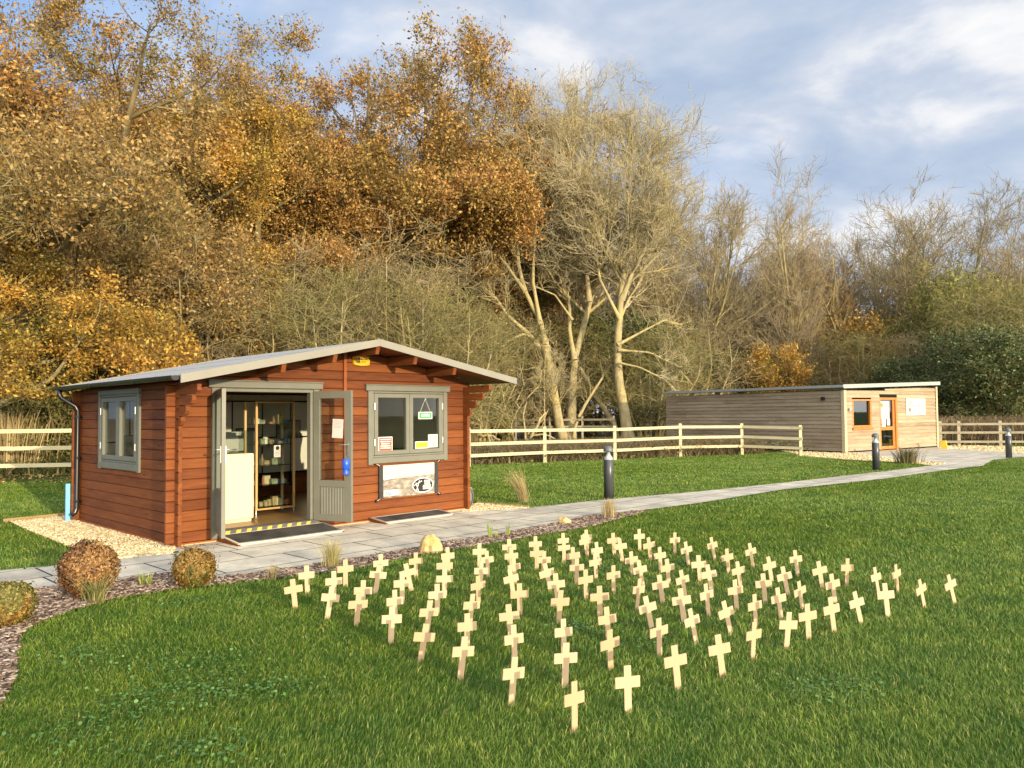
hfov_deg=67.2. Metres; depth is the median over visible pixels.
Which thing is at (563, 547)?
wooden cross
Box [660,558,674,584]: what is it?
wooden cross
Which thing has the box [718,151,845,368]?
bare tree
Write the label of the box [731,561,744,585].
wooden cross
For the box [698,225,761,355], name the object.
bare tree
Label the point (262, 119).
oak tree
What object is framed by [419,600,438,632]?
wooden cross
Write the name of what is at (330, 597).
wooden cross
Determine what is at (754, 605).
wooden cross
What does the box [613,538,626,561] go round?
wooden cross
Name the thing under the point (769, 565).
wooden cross
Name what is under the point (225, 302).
oak tree
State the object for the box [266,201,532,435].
thorn bush
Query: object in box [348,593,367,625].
wooden cross
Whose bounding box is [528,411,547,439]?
fallen branch
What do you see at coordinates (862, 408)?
window
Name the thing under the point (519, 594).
wooden cross
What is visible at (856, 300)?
bare tree
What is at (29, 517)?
edging board
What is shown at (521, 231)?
oak tree
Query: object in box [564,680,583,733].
wooden cross
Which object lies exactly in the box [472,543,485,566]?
wooden cross
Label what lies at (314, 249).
thorn bush
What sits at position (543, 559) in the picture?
wooden cross
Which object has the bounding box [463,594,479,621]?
wooden cross
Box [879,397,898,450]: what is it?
door
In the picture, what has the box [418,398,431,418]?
open sign
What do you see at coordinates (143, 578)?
iris shoot
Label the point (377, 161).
oak tree
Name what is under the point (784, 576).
wooden cross
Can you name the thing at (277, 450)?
notice card
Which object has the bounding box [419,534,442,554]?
sandstone rock
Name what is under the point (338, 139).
oak tree
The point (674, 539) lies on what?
wooden cross
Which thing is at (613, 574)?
wooden cross
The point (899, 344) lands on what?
thorn bush
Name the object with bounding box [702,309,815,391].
thorn bush
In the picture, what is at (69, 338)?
oak tree
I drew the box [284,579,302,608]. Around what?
wooden cross
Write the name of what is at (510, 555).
wooden cross
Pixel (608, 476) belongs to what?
bollard light
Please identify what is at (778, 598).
wooden cross
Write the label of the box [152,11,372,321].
oak tree
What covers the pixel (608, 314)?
bare tree
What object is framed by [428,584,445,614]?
wooden cross
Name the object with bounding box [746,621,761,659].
wooden cross
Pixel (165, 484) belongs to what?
log cabin
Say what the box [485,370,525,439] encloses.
sapling
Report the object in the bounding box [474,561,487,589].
wooden cross
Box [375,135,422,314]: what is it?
oak tree
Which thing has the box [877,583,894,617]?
wooden cross
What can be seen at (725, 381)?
thorn bush
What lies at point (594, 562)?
wooden cross
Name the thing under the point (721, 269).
bare tree
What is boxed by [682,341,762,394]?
evergreen bush
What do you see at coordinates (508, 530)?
iris shoot
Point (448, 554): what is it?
wooden cross
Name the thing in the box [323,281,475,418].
leafy bush
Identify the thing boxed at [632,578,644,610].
wooden cross
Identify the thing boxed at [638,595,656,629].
wooden cross
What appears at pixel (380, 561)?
wooden cross
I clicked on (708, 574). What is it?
wooden cross
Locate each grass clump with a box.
[488,467,530,503]
[889,445,928,463]
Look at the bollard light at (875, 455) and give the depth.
19.60 m
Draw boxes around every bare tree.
[531,213,618,428]
[556,218,703,434]
[575,197,719,432]
[603,166,800,376]
[649,206,718,431]
[663,182,781,362]
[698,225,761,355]
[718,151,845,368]
[723,138,859,381]
[740,225,850,367]
[778,212,905,376]
[789,226,944,380]
[797,219,880,321]
[838,190,978,342]
[839,166,1023,345]
[876,231,993,306]
[937,227,1023,321]
[972,191,1023,348]
[975,197,1023,320]
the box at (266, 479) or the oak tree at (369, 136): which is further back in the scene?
the oak tree at (369, 136)
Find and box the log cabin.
[53,339,518,546]
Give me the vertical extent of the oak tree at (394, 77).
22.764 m
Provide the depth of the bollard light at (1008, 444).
23.89 m
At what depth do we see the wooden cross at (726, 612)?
5.28 m
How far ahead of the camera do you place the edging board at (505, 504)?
12.68 m
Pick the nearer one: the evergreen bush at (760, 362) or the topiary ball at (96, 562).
the topiary ball at (96, 562)
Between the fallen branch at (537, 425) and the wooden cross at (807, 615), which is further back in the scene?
the fallen branch at (537, 425)
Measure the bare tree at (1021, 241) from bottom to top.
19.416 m
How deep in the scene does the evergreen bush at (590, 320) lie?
47.03 m
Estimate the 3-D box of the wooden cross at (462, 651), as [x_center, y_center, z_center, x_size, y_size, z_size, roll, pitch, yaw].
[-0.288,1.600,4.444,0.146,0.278,0.007,10,-8,-34]
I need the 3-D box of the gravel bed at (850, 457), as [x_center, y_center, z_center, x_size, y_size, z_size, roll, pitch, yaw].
[11.459,2.784,35.233,3.105,0.001,28.623,-1,-2,0]
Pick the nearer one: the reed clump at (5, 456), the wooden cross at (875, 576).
the wooden cross at (875, 576)
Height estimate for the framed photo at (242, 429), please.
0.424 m
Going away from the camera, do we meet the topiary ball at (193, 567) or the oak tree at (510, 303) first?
the topiary ball at (193, 567)
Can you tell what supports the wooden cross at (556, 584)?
on the ground at (520, 681)
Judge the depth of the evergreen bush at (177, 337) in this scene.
26.69 m
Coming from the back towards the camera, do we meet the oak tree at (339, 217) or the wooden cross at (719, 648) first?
the oak tree at (339, 217)
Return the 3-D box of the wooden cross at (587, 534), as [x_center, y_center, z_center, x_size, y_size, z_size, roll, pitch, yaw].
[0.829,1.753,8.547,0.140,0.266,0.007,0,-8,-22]
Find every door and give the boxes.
[215,388,229,538]
[313,390,352,521]
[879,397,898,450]
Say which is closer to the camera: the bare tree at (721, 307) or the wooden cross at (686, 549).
the wooden cross at (686, 549)
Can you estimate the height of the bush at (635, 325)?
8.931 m
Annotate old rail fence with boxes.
[513,416,614,440]
[938,421,1023,445]
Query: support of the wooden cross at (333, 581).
on the ground at (520, 681)
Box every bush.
[0,256,175,453]
[0,304,166,458]
[0,319,114,469]
[36,309,229,427]
[44,234,300,357]
[100,217,335,376]
[162,257,397,364]
[203,183,440,361]
[214,252,520,362]
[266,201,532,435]
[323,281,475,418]
[333,280,535,441]
[406,293,582,441]
[452,284,612,441]
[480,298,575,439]
[482,308,641,439]
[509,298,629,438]
[541,301,701,438]
[566,317,731,437]
[587,309,723,436]
[623,292,776,432]
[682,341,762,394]
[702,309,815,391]
[719,343,791,393]
[770,327,871,391]
[773,357,854,390]
[784,307,909,379]
[806,320,936,390]
[848,315,969,417]
[851,346,980,418]
[869,305,982,415]
[891,247,1021,416]
[897,314,1022,421]
[904,268,1023,418]
[910,312,1023,420]
[956,275,1023,414]
[968,272,1023,417]
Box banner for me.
[374,460,440,502]
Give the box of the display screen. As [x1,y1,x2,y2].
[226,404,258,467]
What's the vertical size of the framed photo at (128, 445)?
0.324 m
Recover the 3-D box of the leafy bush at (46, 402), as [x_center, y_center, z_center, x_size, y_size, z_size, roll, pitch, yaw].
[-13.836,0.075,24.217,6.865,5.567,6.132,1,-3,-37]
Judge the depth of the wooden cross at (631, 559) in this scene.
7.20 m
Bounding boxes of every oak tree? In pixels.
[0,0,114,326]
[0,0,284,450]
[0,7,288,457]
[0,157,162,418]
[1,0,240,333]
[3,1,277,240]
[24,37,235,317]
[57,36,318,362]
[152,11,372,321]
[203,44,352,324]
[206,1,537,336]
[230,77,418,333]
[248,43,508,355]
[270,7,564,325]
[331,131,400,316]
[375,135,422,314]
[381,144,580,368]
[386,57,598,441]
[440,15,626,441]
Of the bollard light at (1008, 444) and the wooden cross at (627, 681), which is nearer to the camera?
the wooden cross at (627, 681)
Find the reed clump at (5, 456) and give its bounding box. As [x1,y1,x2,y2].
[0,408,64,469]
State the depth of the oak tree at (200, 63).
31.93 m
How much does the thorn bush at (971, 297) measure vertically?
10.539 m
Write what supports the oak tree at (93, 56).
on the ground at (520, 681)
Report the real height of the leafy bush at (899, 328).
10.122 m
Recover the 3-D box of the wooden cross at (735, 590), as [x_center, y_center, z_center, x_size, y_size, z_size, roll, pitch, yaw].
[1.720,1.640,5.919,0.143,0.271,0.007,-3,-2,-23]
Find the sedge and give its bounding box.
[65,568,118,605]
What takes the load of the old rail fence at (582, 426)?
on the ground at (520, 681)
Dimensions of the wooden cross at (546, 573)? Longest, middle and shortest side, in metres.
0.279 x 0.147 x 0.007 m
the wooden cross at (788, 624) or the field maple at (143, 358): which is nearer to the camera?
the wooden cross at (788, 624)
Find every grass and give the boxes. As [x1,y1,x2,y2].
[263,563,279,580]
[311,538,344,566]
[601,498,616,517]
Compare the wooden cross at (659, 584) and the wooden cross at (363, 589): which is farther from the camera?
the wooden cross at (659, 584)
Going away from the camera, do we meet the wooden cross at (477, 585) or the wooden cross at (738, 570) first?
the wooden cross at (477, 585)
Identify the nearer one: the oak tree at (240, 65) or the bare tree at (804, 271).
the oak tree at (240, 65)
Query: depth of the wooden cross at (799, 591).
5.88 m
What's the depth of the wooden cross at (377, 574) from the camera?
6.61 m
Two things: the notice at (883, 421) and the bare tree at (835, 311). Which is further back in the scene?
the bare tree at (835, 311)
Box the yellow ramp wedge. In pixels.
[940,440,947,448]
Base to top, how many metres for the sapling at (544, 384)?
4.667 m
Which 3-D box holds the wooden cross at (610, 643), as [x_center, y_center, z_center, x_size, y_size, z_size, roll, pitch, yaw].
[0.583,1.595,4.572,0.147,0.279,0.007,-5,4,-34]
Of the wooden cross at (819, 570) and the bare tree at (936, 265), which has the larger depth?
the bare tree at (936, 265)
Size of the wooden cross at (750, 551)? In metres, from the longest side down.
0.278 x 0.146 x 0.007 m
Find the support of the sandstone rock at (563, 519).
on the bark mulch
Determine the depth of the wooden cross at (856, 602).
5.52 m
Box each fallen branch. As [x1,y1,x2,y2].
[476,420,499,439]
[524,420,554,440]
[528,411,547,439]
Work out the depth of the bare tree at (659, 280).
55.86 m
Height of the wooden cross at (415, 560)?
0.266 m
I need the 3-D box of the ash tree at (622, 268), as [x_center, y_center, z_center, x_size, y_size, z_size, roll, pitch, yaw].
[5.768,-6.853,38.603,11.158,20.043,9.451,0,-2,-22]
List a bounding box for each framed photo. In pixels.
[124,435,133,455]
[236,428,254,431]
[276,420,300,438]
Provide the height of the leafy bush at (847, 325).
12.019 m
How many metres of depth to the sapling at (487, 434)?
29.23 m
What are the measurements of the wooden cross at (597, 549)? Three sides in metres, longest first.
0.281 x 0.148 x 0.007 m
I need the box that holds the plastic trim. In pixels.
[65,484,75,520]
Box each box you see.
[262,475,269,483]
[269,478,276,483]
[270,458,277,464]
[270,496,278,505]
[276,414,283,423]
[276,498,282,504]
[352,356,369,365]
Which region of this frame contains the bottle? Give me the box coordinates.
[260,454,263,464]
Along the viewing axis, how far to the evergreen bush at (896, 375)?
43.89 m
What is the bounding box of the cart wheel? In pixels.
[470,487,473,505]
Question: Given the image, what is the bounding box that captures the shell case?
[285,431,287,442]
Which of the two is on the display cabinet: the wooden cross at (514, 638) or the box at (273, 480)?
the box at (273, 480)
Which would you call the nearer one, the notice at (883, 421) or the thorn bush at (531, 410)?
the notice at (883, 421)
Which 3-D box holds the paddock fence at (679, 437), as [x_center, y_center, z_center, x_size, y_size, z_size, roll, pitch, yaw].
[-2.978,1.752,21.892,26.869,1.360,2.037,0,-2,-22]
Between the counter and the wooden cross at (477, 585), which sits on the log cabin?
the counter
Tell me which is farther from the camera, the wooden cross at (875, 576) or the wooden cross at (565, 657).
the wooden cross at (875, 576)
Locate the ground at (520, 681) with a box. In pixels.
[0,411,1023,767]
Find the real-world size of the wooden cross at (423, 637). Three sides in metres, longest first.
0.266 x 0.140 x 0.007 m
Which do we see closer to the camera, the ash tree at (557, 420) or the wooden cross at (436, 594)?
the wooden cross at (436, 594)
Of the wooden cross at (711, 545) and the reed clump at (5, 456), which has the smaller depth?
the wooden cross at (711, 545)
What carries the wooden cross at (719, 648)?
on the ground at (520, 681)
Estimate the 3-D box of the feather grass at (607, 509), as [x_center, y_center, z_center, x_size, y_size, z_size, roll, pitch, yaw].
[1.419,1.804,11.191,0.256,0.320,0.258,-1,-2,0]
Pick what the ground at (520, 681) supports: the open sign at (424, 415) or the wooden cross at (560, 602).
the wooden cross at (560, 602)
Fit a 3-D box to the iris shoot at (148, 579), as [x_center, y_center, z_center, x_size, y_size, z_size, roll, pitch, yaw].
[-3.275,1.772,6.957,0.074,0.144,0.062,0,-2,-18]
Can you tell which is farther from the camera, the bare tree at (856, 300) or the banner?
the bare tree at (856, 300)
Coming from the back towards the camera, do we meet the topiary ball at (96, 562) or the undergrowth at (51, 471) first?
the undergrowth at (51, 471)
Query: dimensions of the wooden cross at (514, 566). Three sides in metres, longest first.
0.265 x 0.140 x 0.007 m
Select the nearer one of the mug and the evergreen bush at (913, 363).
the mug
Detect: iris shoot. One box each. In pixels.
[137,569,145,585]
[145,573,153,584]
[486,521,492,537]
[506,522,511,535]
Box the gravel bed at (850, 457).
[806,452,929,463]
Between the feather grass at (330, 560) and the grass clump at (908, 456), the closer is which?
the feather grass at (330, 560)
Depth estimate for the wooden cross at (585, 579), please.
6.32 m
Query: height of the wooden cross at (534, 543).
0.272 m
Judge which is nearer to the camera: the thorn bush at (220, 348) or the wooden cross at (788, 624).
the wooden cross at (788, 624)
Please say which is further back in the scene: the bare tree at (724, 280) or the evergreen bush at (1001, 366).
the bare tree at (724, 280)
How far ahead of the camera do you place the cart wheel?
12.63 m
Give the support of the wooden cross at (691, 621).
on the ground at (520, 681)
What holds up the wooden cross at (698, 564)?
on the ground at (520, 681)
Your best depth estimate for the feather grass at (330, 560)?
7.72 m
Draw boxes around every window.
[98,388,140,472]
[364,384,450,464]
[852,399,873,429]
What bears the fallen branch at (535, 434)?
on the undergrowth at (558, 457)
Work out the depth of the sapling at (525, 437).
33.18 m
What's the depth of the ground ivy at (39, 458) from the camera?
21.59 m
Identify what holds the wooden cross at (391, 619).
on the ground at (520, 681)
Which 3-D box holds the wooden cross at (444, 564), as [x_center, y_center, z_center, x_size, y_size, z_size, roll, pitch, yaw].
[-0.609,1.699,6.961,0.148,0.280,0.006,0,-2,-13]
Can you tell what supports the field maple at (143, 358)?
on the ground at (520, 681)
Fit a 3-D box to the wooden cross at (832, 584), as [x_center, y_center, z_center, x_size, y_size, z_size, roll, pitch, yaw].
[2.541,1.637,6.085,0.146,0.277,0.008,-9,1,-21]
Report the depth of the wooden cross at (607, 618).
5.12 m
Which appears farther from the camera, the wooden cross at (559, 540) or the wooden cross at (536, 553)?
the wooden cross at (559, 540)
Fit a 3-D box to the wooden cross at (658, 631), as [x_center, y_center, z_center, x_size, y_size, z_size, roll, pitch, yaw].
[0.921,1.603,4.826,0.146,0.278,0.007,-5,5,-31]
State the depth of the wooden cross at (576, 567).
6.86 m
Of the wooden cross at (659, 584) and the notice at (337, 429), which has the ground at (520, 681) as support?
the wooden cross at (659, 584)
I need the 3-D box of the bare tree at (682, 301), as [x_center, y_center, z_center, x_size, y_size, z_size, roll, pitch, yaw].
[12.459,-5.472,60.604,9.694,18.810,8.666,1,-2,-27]
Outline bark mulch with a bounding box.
[0,509,647,705]
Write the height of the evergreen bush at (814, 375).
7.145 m
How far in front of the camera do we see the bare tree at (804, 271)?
67.12 m
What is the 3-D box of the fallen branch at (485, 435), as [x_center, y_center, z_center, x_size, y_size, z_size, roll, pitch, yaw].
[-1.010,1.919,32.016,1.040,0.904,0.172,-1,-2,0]
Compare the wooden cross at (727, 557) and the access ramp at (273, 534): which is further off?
the access ramp at (273, 534)
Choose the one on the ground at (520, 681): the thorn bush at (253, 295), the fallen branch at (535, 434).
the thorn bush at (253, 295)
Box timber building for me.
[662,382,939,452]
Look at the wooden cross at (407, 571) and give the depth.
6.71 m
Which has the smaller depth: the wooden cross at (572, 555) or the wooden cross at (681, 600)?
the wooden cross at (681, 600)
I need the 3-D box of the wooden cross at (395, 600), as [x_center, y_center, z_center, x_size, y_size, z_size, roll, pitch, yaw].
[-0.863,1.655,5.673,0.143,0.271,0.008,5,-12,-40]
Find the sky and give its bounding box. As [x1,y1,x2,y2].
[0,0,1023,414]
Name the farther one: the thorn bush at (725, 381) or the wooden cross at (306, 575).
the thorn bush at (725, 381)
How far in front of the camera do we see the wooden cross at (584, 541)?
8.23 m
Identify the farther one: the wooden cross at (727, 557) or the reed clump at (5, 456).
the reed clump at (5, 456)
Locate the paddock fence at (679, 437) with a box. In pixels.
[0,423,802,467]
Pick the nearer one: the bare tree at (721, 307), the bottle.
the bottle
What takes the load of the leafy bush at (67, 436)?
on the ground at (520, 681)
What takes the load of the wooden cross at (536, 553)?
on the ground at (520, 681)
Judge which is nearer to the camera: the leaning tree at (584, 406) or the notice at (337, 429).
the notice at (337, 429)
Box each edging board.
[3,513,64,521]
[478,502,528,507]
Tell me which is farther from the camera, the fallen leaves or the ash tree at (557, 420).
the ash tree at (557, 420)
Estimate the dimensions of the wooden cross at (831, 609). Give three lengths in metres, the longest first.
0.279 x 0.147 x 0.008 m
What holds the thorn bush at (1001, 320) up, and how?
on the ground at (520, 681)
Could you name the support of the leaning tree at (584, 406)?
on the ground at (520, 681)
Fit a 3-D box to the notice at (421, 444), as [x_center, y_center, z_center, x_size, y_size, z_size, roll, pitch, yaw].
[-1.367,0.924,11.684,0.006,0.105,0.260,-3,-3,44]
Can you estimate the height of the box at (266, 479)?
0.121 m
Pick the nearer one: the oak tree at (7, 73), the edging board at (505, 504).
the edging board at (505, 504)
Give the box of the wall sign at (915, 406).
[906,398,925,414]
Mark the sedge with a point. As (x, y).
(95, 594)
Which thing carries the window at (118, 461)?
in the log cabin
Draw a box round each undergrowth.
[0,452,70,476]
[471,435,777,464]
[938,414,1023,444]
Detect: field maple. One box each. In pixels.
[83,291,212,378]
[731,339,818,393]
[804,308,912,388]
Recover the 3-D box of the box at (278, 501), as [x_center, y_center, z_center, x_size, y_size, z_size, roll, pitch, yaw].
[-3.407,1.712,11.232,0.064,0.101,0.094,-3,-3,44]
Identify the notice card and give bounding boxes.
[274,445,280,456]
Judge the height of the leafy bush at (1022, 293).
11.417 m
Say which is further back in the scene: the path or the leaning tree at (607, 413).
the leaning tree at (607, 413)
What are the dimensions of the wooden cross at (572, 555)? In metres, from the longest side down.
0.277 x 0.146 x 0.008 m
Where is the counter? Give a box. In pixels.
[225,452,253,523]
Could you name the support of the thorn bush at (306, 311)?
on the ground at (520, 681)
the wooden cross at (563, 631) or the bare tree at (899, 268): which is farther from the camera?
the bare tree at (899, 268)
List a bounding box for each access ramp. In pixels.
[218,522,343,545]
[370,509,453,523]
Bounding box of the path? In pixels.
[0,446,1023,587]
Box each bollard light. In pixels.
[603,445,613,499]
[871,433,879,469]
[1005,428,1011,458]
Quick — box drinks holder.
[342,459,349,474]
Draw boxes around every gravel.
[11,515,175,558]
[462,502,526,511]
[779,450,944,464]
[937,445,1023,453]
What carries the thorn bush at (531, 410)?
on the ground at (520, 681)
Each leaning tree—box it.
[572,357,619,438]
[572,358,612,439]
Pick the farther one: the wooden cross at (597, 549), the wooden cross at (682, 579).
the wooden cross at (597, 549)
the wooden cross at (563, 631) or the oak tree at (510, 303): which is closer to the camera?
the wooden cross at (563, 631)
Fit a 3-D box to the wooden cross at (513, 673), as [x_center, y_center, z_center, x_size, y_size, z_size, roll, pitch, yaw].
[0.004,1.582,4.060,0.146,0.276,0.006,10,-10,-38]
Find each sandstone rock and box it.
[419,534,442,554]
[558,516,570,522]
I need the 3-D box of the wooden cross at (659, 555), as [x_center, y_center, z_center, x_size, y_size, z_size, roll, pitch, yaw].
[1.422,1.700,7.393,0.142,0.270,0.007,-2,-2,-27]
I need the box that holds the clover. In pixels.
[1,558,926,767]
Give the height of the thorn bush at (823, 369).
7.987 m
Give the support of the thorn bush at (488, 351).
on the ground at (520, 681)
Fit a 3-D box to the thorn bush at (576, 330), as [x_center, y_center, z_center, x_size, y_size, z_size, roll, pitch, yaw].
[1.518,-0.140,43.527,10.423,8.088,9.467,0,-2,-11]
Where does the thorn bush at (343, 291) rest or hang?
on the ground at (520, 681)
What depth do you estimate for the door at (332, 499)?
10.19 m
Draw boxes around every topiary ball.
[0,576,42,627]
[52,535,125,598]
[168,543,219,588]
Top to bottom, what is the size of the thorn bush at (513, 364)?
7.108 m
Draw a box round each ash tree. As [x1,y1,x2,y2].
[414,62,618,439]
[491,57,722,438]
[531,56,740,437]
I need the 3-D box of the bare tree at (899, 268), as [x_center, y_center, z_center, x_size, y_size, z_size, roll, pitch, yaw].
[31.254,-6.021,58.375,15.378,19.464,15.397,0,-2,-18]
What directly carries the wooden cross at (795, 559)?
on the ground at (520, 681)
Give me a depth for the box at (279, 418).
11.24 m
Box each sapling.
[470,393,490,441]
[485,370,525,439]
[493,361,546,439]
[532,347,567,426]
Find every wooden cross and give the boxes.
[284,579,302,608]
[298,565,314,594]
[321,586,339,619]
[325,571,341,593]
[337,559,352,587]
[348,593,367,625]
[354,580,371,610]
[369,565,386,593]
[373,554,387,580]
[381,606,401,643]
[386,590,402,623]
[393,573,410,603]
[399,563,415,590]
[409,552,422,577]
[413,624,434,662]
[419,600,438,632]
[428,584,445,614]
[436,556,452,569]
[436,569,452,596]
[441,547,454,571]
[452,636,473,680]
[457,613,476,645]
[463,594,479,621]
[470,575,484,601]
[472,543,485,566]
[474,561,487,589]
[480,551,493,576]
[499,604,519,634]
[502,539,515,560]
[502,657,524,705]
[503,568,518,590]
[504,547,517,564]
[504,624,523,666]
[507,558,520,584]
[510,583,528,615]
[529,536,541,558]
[530,545,543,569]
[536,551,550,570]
[539,563,554,589]
[547,573,564,597]
[550,590,569,623]
[554,619,572,652]
[554,642,576,687]
[557,533,568,543]
[558,540,569,562]
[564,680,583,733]
[566,547,579,571]
[569,558,583,583]
[578,569,592,599]
[579,533,590,556]
[581,530,591,550]
[589,553,601,579]
[590,586,608,616]
[591,542,602,567]
[598,606,616,639]
[600,629,619,670]
[606,565,619,593]
[607,533,619,554]
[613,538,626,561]
[615,665,639,713]
[625,551,637,575]
[632,560,646,584]
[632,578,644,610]
[634,529,644,550]
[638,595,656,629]
[643,537,654,559]
[649,617,667,655]
[652,574,668,604]
[654,547,665,570]
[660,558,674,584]
[663,644,686,690]
[669,532,679,553]
[671,588,690,622]
[675,570,688,595]
[680,541,691,565]
[684,608,699,644]
[691,555,706,582]
[699,583,713,616]
[701,564,716,591]
[707,537,717,559]
[708,634,730,677]
[718,600,733,635]
[721,548,732,573]
[727,579,742,610]
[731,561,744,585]
[745,543,755,567]
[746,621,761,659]
[747,594,761,626]
[755,573,771,603]
[762,556,775,581]
[770,587,786,619]
[776,566,791,595]
[779,612,797,649]
[789,550,801,576]
[793,580,805,610]
[798,603,816,639]
[812,561,826,588]
[823,596,839,632]
[825,573,839,602]
[840,558,853,585]
[848,591,864,623]
[870,567,880,591]
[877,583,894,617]
[891,564,900,591]
[915,579,926,607]
[944,574,956,603]
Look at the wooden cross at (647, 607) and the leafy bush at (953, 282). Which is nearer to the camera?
the wooden cross at (647, 607)
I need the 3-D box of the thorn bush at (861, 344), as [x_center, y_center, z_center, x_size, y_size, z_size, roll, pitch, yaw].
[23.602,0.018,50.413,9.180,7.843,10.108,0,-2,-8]
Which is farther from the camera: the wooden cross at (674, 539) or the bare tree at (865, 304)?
the bare tree at (865, 304)
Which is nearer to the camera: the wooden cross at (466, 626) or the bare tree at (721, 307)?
the wooden cross at (466, 626)
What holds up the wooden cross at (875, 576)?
on the ground at (520, 681)
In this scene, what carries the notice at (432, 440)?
attached to the log cabin
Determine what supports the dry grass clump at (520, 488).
on the ground at (520, 681)
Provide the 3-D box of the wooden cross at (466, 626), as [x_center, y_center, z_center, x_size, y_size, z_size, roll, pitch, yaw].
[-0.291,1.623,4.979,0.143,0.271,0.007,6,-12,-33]
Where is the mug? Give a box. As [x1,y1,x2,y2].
[263,500,269,506]
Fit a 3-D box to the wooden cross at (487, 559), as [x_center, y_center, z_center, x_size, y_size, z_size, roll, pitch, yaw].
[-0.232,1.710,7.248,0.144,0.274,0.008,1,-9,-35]
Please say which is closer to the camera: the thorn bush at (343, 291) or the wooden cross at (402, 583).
the wooden cross at (402, 583)
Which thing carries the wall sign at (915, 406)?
attached to the timber building
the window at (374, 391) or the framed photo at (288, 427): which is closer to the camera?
the window at (374, 391)
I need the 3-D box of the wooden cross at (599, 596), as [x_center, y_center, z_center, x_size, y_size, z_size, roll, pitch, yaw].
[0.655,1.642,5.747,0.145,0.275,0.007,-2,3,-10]
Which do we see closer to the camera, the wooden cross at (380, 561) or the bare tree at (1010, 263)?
the wooden cross at (380, 561)
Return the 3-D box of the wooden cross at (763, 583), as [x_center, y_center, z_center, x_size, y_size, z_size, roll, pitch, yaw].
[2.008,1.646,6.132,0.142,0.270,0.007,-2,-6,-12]
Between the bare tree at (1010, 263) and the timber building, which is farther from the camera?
the bare tree at (1010, 263)
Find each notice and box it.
[332,419,343,437]
[378,437,391,450]
[415,441,427,448]
[428,434,437,447]
[880,401,889,418]
[881,418,885,426]
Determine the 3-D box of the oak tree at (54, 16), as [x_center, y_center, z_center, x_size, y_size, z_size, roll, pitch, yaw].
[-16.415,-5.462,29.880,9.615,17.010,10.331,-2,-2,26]
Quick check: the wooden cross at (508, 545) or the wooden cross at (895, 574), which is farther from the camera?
the wooden cross at (508, 545)
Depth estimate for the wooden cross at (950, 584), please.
6.06 m
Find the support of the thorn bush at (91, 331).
on the ground at (520, 681)
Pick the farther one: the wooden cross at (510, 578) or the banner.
the banner
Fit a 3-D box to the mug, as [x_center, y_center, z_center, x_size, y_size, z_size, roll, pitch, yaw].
[-3.529,1.715,11.061,0.085,0.084,0.068,0,-2,-14]
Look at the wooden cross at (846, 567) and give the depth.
6.73 m
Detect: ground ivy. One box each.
[0,439,70,476]
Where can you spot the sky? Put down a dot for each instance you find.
(891, 91)
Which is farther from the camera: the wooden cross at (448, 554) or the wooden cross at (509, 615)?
the wooden cross at (448, 554)
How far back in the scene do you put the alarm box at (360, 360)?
10.90 m
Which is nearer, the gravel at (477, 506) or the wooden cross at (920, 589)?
the wooden cross at (920, 589)
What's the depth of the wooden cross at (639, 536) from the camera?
8.55 m
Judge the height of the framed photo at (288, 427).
0.324 m
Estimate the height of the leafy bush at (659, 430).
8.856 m
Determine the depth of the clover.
4.20 m
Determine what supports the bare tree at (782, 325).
on the ground at (520, 681)
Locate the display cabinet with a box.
[244,402,294,514]
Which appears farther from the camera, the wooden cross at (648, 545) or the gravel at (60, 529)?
the gravel at (60, 529)
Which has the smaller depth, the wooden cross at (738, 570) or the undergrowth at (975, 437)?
the wooden cross at (738, 570)
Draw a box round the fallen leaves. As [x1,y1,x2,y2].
[0,462,890,676]
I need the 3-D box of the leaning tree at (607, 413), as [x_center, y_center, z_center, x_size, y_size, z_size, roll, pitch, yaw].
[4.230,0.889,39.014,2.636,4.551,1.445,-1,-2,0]
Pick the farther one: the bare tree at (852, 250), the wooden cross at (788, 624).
the bare tree at (852, 250)
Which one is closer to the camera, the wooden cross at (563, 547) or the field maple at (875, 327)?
the wooden cross at (563, 547)

